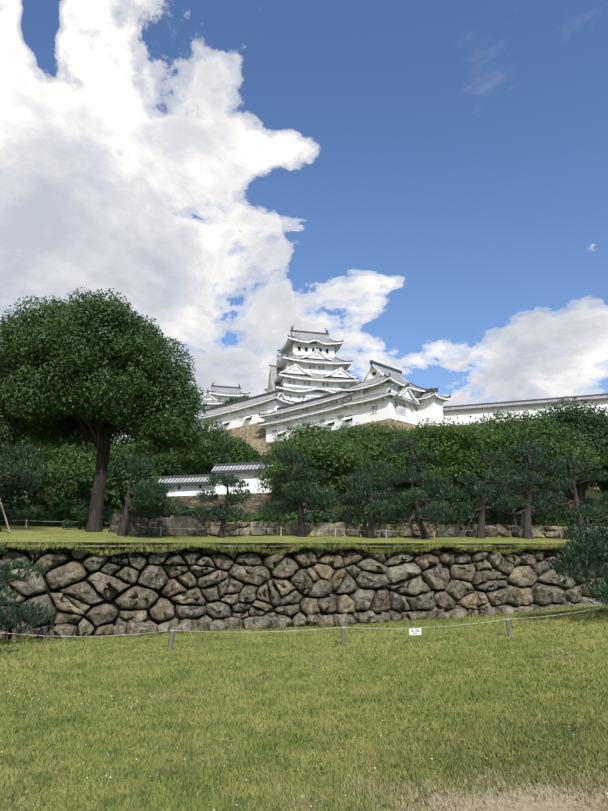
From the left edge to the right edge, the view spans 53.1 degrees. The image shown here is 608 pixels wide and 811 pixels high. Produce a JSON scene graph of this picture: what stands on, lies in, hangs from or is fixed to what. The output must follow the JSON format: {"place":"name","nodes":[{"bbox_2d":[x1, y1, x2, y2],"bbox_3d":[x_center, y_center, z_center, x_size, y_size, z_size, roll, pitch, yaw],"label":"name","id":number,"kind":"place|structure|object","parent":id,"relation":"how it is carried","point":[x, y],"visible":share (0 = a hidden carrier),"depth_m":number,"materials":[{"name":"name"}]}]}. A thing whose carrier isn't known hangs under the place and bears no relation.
{"place":"outdoors","nodes":[
{"label":"outdoors","id":0,"kind":"place"},
{"bbox_2d":[195,390,224,408],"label":"castle turret","id":1,"kind":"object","parent":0,"point":[211,401],"visible":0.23,"depth_m":190.46,"materials":[{"name":"white paint"}]},
{"bbox_2d":[0,605,607,810],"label":"lawn","id":2,"kind":"structure","parent":0,"point":[538,804],"depth_m":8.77,"materials":[{"name":"green plant"}]},
{"bbox_2d":[0,538,58,630],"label":"pine","id":3,"kind":"object","parent":2,"relation":"on","point":[12,612],"visible":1,"depth_m":12.50,"materials":[{"name":"green plant"}]},
{"bbox_2d":[0,606,606,649],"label":"rope fence","id":4,"kind":"object","parent":2,"relation":"on","point":[416,631],"visible":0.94,"depth_m":12.34,"materials":[{"name":"grey wood"}]},
{"bbox_2d":[1,604,607,642],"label":"grass","id":5,"kind":"structure","parent":2,"relation":"on","point":[384,624],"depth_m":15.46,"materials":[{"name":"green plant"}]},
{"bbox_2d":[2,634,607,810],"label":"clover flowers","id":6,"kind":"object","parent":2,"relation":"on","point":[237,755],"visible":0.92,"depth_m":5.15,"materials":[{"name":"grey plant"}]},
{"bbox_2d":[548,520,607,605],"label":"pine","id":7,"kind":"object","parent":2,"relation":"on","point":[594,543],"visible":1,"depth_m":14.30,"materials":[{"name":"green plant"}]},
{"bbox_2d":[0,448,607,546],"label":"ground","id":8,"kind":"structure","parent":0,"point":[19,532],"depth_m":20.47,"materials":[{"name":"green plant"}]},
{"bbox_2d":[0,502,16,525],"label":"shrub","id":9,"kind":"object","parent":8,"relation":"on","point":[7,514],"visible":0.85,"depth_m":23.03,"materials":[{"name":"green plant"}]},
{"bbox_2d":[0,497,35,525],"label":"tree","id":10,"kind":"object","parent":8,"relation":"on","point":[24,504],"depth_m":42.76,"materials":[{"name":"green plant"}]},
{"bbox_2d":[0,419,51,532],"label":"pine","id":11,"kind":"object","parent":8,"relation":"on","point":[14,470],"visible":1,"depth_m":18.30,"materials":[{"name":"green plant"}]},
{"bbox_2d":[0,440,54,513],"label":"tree","id":12,"kind":"object","parent":8,"relation":"on","point":[15,496],"visible":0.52,"depth_m":30.29,"materials":[{"name":"green plant"}]},
{"bbox_2d":[19,434,63,497],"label":"tree","id":13,"kind":"object","parent":8,"relation":"on","point":[44,455],"visible":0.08,"depth_m":38.50,"materials":[{"name":"green plant"}]},
{"bbox_2d":[4,428,81,522],"bbox_3d":[-14.174,3.547,34.753,8.302,8.288,7.351,0,-14,-2],"label":"tree","id":14,"kind":"object","parent":8,"relation":"on","point":[38,445],"visible":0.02,"depth_m":33.38,"materials":[{"name":"green plant"}]},
{"bbox_2d":[22,503,116,526],"bbox_3d":[-9.249,4.584,24.142,3.533,1.345,3.020,6,-16,-23],"label":"shrub","id":15,"kind":"object","parent":8,"relation":"on","point":[58,511],"visible":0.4,"depth_m":23.62,"materials":[{"name":"green plant"}]},
{"bbox_2d":[61,481,90,529],"bbox_3d":[-7.485,3.425,20.636,0.812,1.763,1.195,-9,-17,31],"label":"cone shrub","id":16,"kind":"object","parent":8,"relation":"on","point":[81,499],"visible":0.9,"depth_m":20.51,"materials":[{"name":"green plant"}]},
{"bbox_2d":[32,457,121,525],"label":"tree","id":17,"kind":"object","parent":8,"relation":"on","point":[38,504],"visible":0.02,"depth_m":40.39,"materials":[{"name":"green plant"}]},
{"bbox_2d":[37,432,166,511],"bbox_3d":[-10.611,4.147,32.171,6.281,5.768,6.914,0,-14,-2],"label":"tree","id":18,"kind":"object","parent":8,"relation":"on","point":[81,467],"visible":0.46,"depth_m":30.77,"materials":[{"name":"green plant"}]},
{"bbox_2d":[0,287,207,531],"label":"round tree","id":19,"kind":"object","parent":8,"relation":"on","point":[70,371],"visible":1,"depth_m":19.21,"materials":[{"name":"green plant"}]},
{"bbox_2d":[103,507,179,526],"bbox_3d":[-7.053,5.223,26.829,4.711,1.385,3.035,0,-14,-2],"label":"shrub","id":20,"kind":"object","parent":8,"relation":"on","point":[148,517],"visible":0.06,"depth_m":26.15,"materials":[{"name":"green plant"}]},
{"bbox_2d":[116,453,186,536],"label":"pine","id":21,"kind":"object","parent":8,"relation":"on","point":[151,500],"visible":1,"depth_m":18.39,"materials":[{"name":"green plant"}]},
{"bbox_2d":[108,513,207,536],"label":"dark terrace blocks","id":22,"kind":"structure","parent":8,"relation":"on","point":[190,526],"depth_m":20.19,"materials":[{"name":"grey stone"}]},
{"bbox_2d":[150,447,203,475],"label":"tree","id":23,"kind":"object","parent":8,"relation":"on","point":[198,468],"visible":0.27,"depth_m":61.91,"materials":[{"name":"green plant"}]},
{"bbox_2d":[148,506,238,521],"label":"shrub","id":24,"kind":"object","parent":8,"relation":"on","point":[187,511],"visible":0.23,"depth_m":26.23,"materials":[{"name":"green plant"}]},
{"bbox_2d":[151,416,246,475],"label":"tree","id":25,"kind":"object","parent":8,"relation":"on","point":[213,442],"visible":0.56,"depth_m":59.65,"materials":[{"name":"green plant"}]},
{"bbox_2d":[194,473,252,537],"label":"pine","id":26,"kind":"object","parent":8,"relation":"on","point":[232,499],"visible":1,"depth_m":20.03,"materials":[{"name":"green plant"}]},
{"bbox_2d":[163,493,308,521],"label":"stone base","id":27,"kind":"object","parent":8,"relation":"on","point":[255,502],"visible":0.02,"depth_m":50.56,"materials":[{"name":"stone"}]},
{"bbox_2d":[155,460,276,495],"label":"plaster wall","id":28,"kind":"structure","parent":27,"relation":"on","point":[187,485],"depth_m":51.73,"materials":[{"name":"paint"}]},
{"bbox_2d":[208,437,264,473],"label":"tree","id":29,"kind":"object","parent":8,"relation":"on","point":[242,453],"visible":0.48,"depth_m":61.05,"materials":[{"name":"green plant"}]},
{"bbox_2d":[205,421,274,454],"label":"stone base","id":30,"kind":"object","parent":8,"relation":"on","point":[254,434],"depth_m":148.87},
{"bbox_2d":[226,510,306,522],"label":"shrub","id":31,"kind":"object","parent":8,"relation":"on","point":[288,517],"visible":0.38,"depth_m":25.60,"materials":[{"name":"green plant"}]},
{"bbox_2d":[21,519,562,538],"bbox_3d":[-0.068,4.532,22.031,92.303,0.660,1.633,4,-15,-18],"label":"rope fence","id":32,"kind":"object","parent":8,"relation":"on","point":[26,520],"visible":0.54,"depth_m":21.24,"materials":[{"name":"grey"}]},
{"bbox_2d":[256,446,341,536],"bbox_3d":[-0.191,3.050,21.173,2.942,3.287,2.801,-3,-15,8],"label":"pine","id":33,"kind":"object","parent":8,"relation":"on","point":[311,494],"visible":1,"depth_m":21.00,"materials":[{"name":"green plant"}]},
{"bbox_2d":[253,421,382,511],"bbox_3d":[0.720,4.098,33.702,7.225,6.412,6.825,0,-14,-2],"label":"tree","id":34,"kind":"object","parent":8,"relation":"on","point":[331,454],"visible":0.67,"depth_m":32.72,"materials":[{"name":"green plant"}]},
{"bbox_2d":[268,441,377,522],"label":"tree","id":35,"kind":"object","parent":8,"relation":"on","point":[310,482],"depth_m":46.34,"materials":[{"name":"green plant"}]},
{"bbox_2d":[286,509,366,523],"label":"shrub","id":36,"kind":"object","parent":8,"relation":"on","point":[316,516],"visible":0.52,"depth_m":27.23,"materials":[{"name":"green plant"}]},
{"bbox_2d":[265,418,420,448],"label":"stone base","id":37,"kind":"object","parent":8,"relation":"on","point":[398,423],"visible":0.04,"depth_m":121.00,"materials":[{"name":"beige stone"}]},
{"bbox_2d":[258,360,450,441],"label":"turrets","id":38,"kind":"object","parent":37,"relation":"on","point":[379,391],"visible":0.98,"depth_m":125.97,"materials":[{"name":"white paint"}]},
{"bbox_2d":[193,389,302,433],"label":"wall","id":39,"kind":"structure","parent":38,"relation":"attached to","point":[240,413],"depth_m":155.75,"materials":[{"name":"white paint"}]},
{"bbox_2d":[337,485,408,523],"bbox_3d":[3.611,5.460,31.459,3.940,2.994,2.983,5,-15,-19],"label":"shrub","id":40,"kind":"object","parent":8,"relation":"on","point":[366,496],"visible":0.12,"depth_m":31.28,"materials":[{"name":"green plant"}]},
{"bbox_2d":[337,459,413,537],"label":"pine","id":41,"kind":"object","parent":8,"relation":"on","point":[380,509],"visible":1,"depth_m":22.10,"materials":[{"name":"green plant"}]},
{"bbox_2d":[310,421,444,498],"bbox_3d":[4.064,4.444,37.136,7.771,7.424,8.137,11,-18,-37],"label":"tree","id":42,"kind":"object","parent":8,"relation":"on","point":[381,436],"visible":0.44,"depth_m":36.08,"materials":[{"name":"green plant"}]},
{"bbox_2d":[378,433,414,521],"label":"tree","id":43,"kind":"object","parent":8,"relation":"on","point":[392,485],"visible":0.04,"depth_m":50.05,"materials":[{"name":"green plant"}]},
{"bbox_2d":[206,520,607,537],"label":"stone wall","id":44,"kind":"structure","parent":8,"relation":"on","point":[258,528],"depth_m":22.93,"materials":[{"name":"grey stone"}]},
{"bbox_2d":[381,486,446,524],"bbox_3d":[5.456,5.563,31.756,3.386,2.664,2.916,4,-15,-17],"label":"shrub","id":45,"kind":"object","parent":8,"relation":"on","point":[408,506],"visible":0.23,"depth_m":31.39,"materials":[{"name":"green plant"}]},
{"bbox_2d":[394,424,452,439],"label":"tree","id":46,"kind":"object","parent":8,"relation":"on","point":[416,432],"visible":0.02,"depth_m":63.89,"materials":[{"name":"green plant"}]},
{"bbox_2d":[384,436,463,523],"bbox_3d":[5.766,3.578,28.028,3.618,4.527,3.110,3,-15,-12],"label":"pine","id":47,"kind":"object","parent":8,"relation":"on","point":[416,466],"visible":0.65,"depth_m":27.94,"materials":[{"name":"green plant"}]},
{"bbox_2d":[379,469,473,538],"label":"pine","id":48,"kind":"object","parent":8,"relation":"on","point":[431,513],"visible":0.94,"depth_m":23.05,"materials":[{"name":"green plant"}]},
{"bbox_2d":[392,417,518,524],"bbox_3d":[8.894,4.376,36.247,7.747,7.084,7.794,-14,-19,41],"label":"tree","id":49,"kind":"object","parent":8,"relation":"on","point":[462,461],"visible":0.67,"depth_m":35.08,"materials":[{"name":"green plant"}]},
{"bbox_2d":[434,492,489,524],"bbox_3d":[8.336,6.110,33.627,3.538,2.711,3.378,0,-14,-2],"label":"shrub","id":50,"kind":"object","parent":8,"relation":"on","point":[474,518],"visible":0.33,"depth_m":33.28,"materials":[{"name":"green plant"}]},
{"bbox_2d":[414,425,521,520],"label":"tree","id":51,"kind":"object","parent":8,"relation":"on","point":[461,486],"depth_m":47.62,"materials":[{"name":"green plant"}]},
{"bbox_2d":[449,450,527,537],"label":"pine","id":52,"kind":"object","parent":8,"relation":"on","point":[485,486],"visible":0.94,"depth_m":23.60,"materials":[{"name":"green plant"}]},
{"bbox_2d":[459,410,524,524],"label":"tree","id":53,"kind":"object","parent":8,"relation":"on","point":[499,424],"visible":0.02,"depth_m":51.50,"materials":[{"name":"green plant"}]},
{"bbox_2d":[496,437,511,524],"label":"tree","id":54,"kind":"object","parent":8,"relation":"on","point":[509,520],"depth_m":61.26,"materials":[{"name":"brown plant"}]},
{"bbox_2d":[476,488,542,525],"bbox_3d":[10.798,5.395,31.400,3.431,2.867,3.013,-14,-20,43],"label":"shrub","id":55,"kind":"object","parent":8,"relation":"on","point":[496,516],"visible":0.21,"depth_m":31.09,"materials":[{"name":"green plant"}]},
{"bbox_2d":[432,415,606,489],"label":"stone base","id":56,"kind":"object","parent":8,"relation":"on","point":[588,485],"depth_m":108.99,"materials":[{"name":"beige stone"}]},
{"bbox_2d":[442,393,607,424],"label":"long wall","id":57,"kind":"structure","parent":8,"relation":"on","point":[467,413],"depth_m":122.22,"materials":[{"name":"white paint"}]},
{"bbox_2d":[491,444,560,525],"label":"pine","id":58,"kind":"object","parent":8,"relation":"on","point":[516,451],"visible":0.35,"depth_m":29.38,"materials":[{"name":"green plant"}]},
{"bbox_2d":[486,439,575,538],"bbox_3d":[9.183,3.463,24.817,3.439,4.204,3.131,-11,-18,36],"label":"pine","id":59,"kind":"object","parent":8,"relation":"on","point":[542,463],"visible":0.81,"depth_m":24.58,"materials":[{"name":"green plant"}]},
{"bbox_2d":[477,408,607,525],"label":"tree","id":60,"kind":"object","parent":8,"relation":"on","point":[532,429],"visible":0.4,"depth_m":34.57,"materials":[{"name":"green plant"}]},
{"bbox_2d":[531,491,571,526],"bbox_3d":[13.831,6.081,34.053,2.593,2.919,2.990,0,-14,-2],"label":"shrub","id":61,"kind":"object","parent":8,"relation":"on","point":[556,522],"visible":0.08,"depth_m":34.01,"materials":[{"name":"green plant"}]},
{"bbox_2d":[521,396,607,524],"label":"tree","id":62,"kind":"object","parent":8,"relation":"on","point":[594,431],"visible":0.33,"depth_m":37.27,"materials":[{"name":"green plant"}]},
{"bbox_2d":[531,454,607,536],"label":"pine","id":63,"kind":"object","parent":8,"relation":"on","point":[579,509],"visible":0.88,"depth_m":25.81,"materials":[{"name":"green plant"}]},
{"bbox_2d":[543,410,603,519],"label":"tree","id":64,"kind":"object","parent":8,"relation":"on","point":[582,493],"visible":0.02,"depth_m":52.97,"materials":[{"name":"brown plant"}]},
{"bbox_2d":[566,472,584,510],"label":"tree","id":65,"kind":"object","parent":8,"relation":"on","point":[568,499],"depth_m":65.45,"materials":[{"name":"brown plant"}]},
{"bbox_2d":[559,503,607,526],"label":"shrub","id":66,"kind":"object","parent":8,"relation":"on","point":[572,518],"visible":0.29,"depth_m":35.67,"materials":[{"name":"green plant"}]},
{"bbox_2d":[585,470,607,494],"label":"tree","id":67,"kind":"object","parent":8,"relation":"on","point":[602,486],"visible":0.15,"depth_m":41.97,"materials":[{"name":"green plant"}]},
{"bbox_2d":[591,481,606,492],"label":"tree","id":68,"kind":"object","parent":8,"relation":"on","point":[598,489],"visible":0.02,"depth_m":52.84,"materials":[{"name":"green plant"}]},
{"bbox_2d":[599,490,607,500],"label":"pine","id":69,"kind":"object","parent":8,"relation":"on","point":[605,497],"visible":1,"depth_m":28.25,"materials":[{"name":"green plant"}]},
{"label":"keep stone base","id":70,"kind":"object","parent":8,"relation":"on","visible":0},
{"bbox_2d":[207,383,249,400],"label":"castle turret","id":71,"kind":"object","parent":70,"relation":"on","point":[222,393],"visible":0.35,"depth_m":211.12,"materials":[{"name":"white paint"}]},
{"bbox_2d":[225,395,249,403],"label":"tree","id":72,"kind":"object","parent":70,"relation":"on","point":[230,400],"visible":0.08,"depth_m":179.57,"materials":[{"name":"green plant"}]},
{"bbox_2d":[264,325,358,401],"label":"keep","id":73,"kind":"structure","parent":70,"relation":"on","point":[309,365],"depth_m":201.61,"materials":[{"name":"white paint"}]},
{"bbox_2d":[0,0,607,445],"label":"sky","id":74,"kind":"structure","parent":0,"point":[422,185],"materials":[{"name":"blue"}]},
{"bbox_2d":[576,556,607,605],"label":"rock","id":75,"kind":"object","parent":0,"point":[585,600],"depth_m":19.47,"materials":[{"name":"grey stone"}]},
{"label":"ground","id":76,"kind":"structure","parent":0,"visible":0},
{"bbox_2d":[0,542,594,639],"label":"retaining wall","id":77,"kind":"structure","parent":76,"relation":"on","point":[49,591],"depth_m":15.50,"materials":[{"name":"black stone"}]},
{"bbox_2d":[0,539,557,571],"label":"wall weeds","id":78,"kind":"object","parent":77,"relation":"on","point":[326,550],"depth_m":16.78,"materials":[{"name":"green plant"}]},
{"bbox_2d":[0,537,565,555],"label":"grass","id":79,"kind":"structure","parent":77,"relation":"on","point":[73,544],"depth_m":15.94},
{"bbox_2d":[11,606,571,640],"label":"retaining wall foot stones","id":80,"kind":"object","parent":77,"relation":"attached to","point":[133,627],"visible":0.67,"depth_m":15.06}
]}

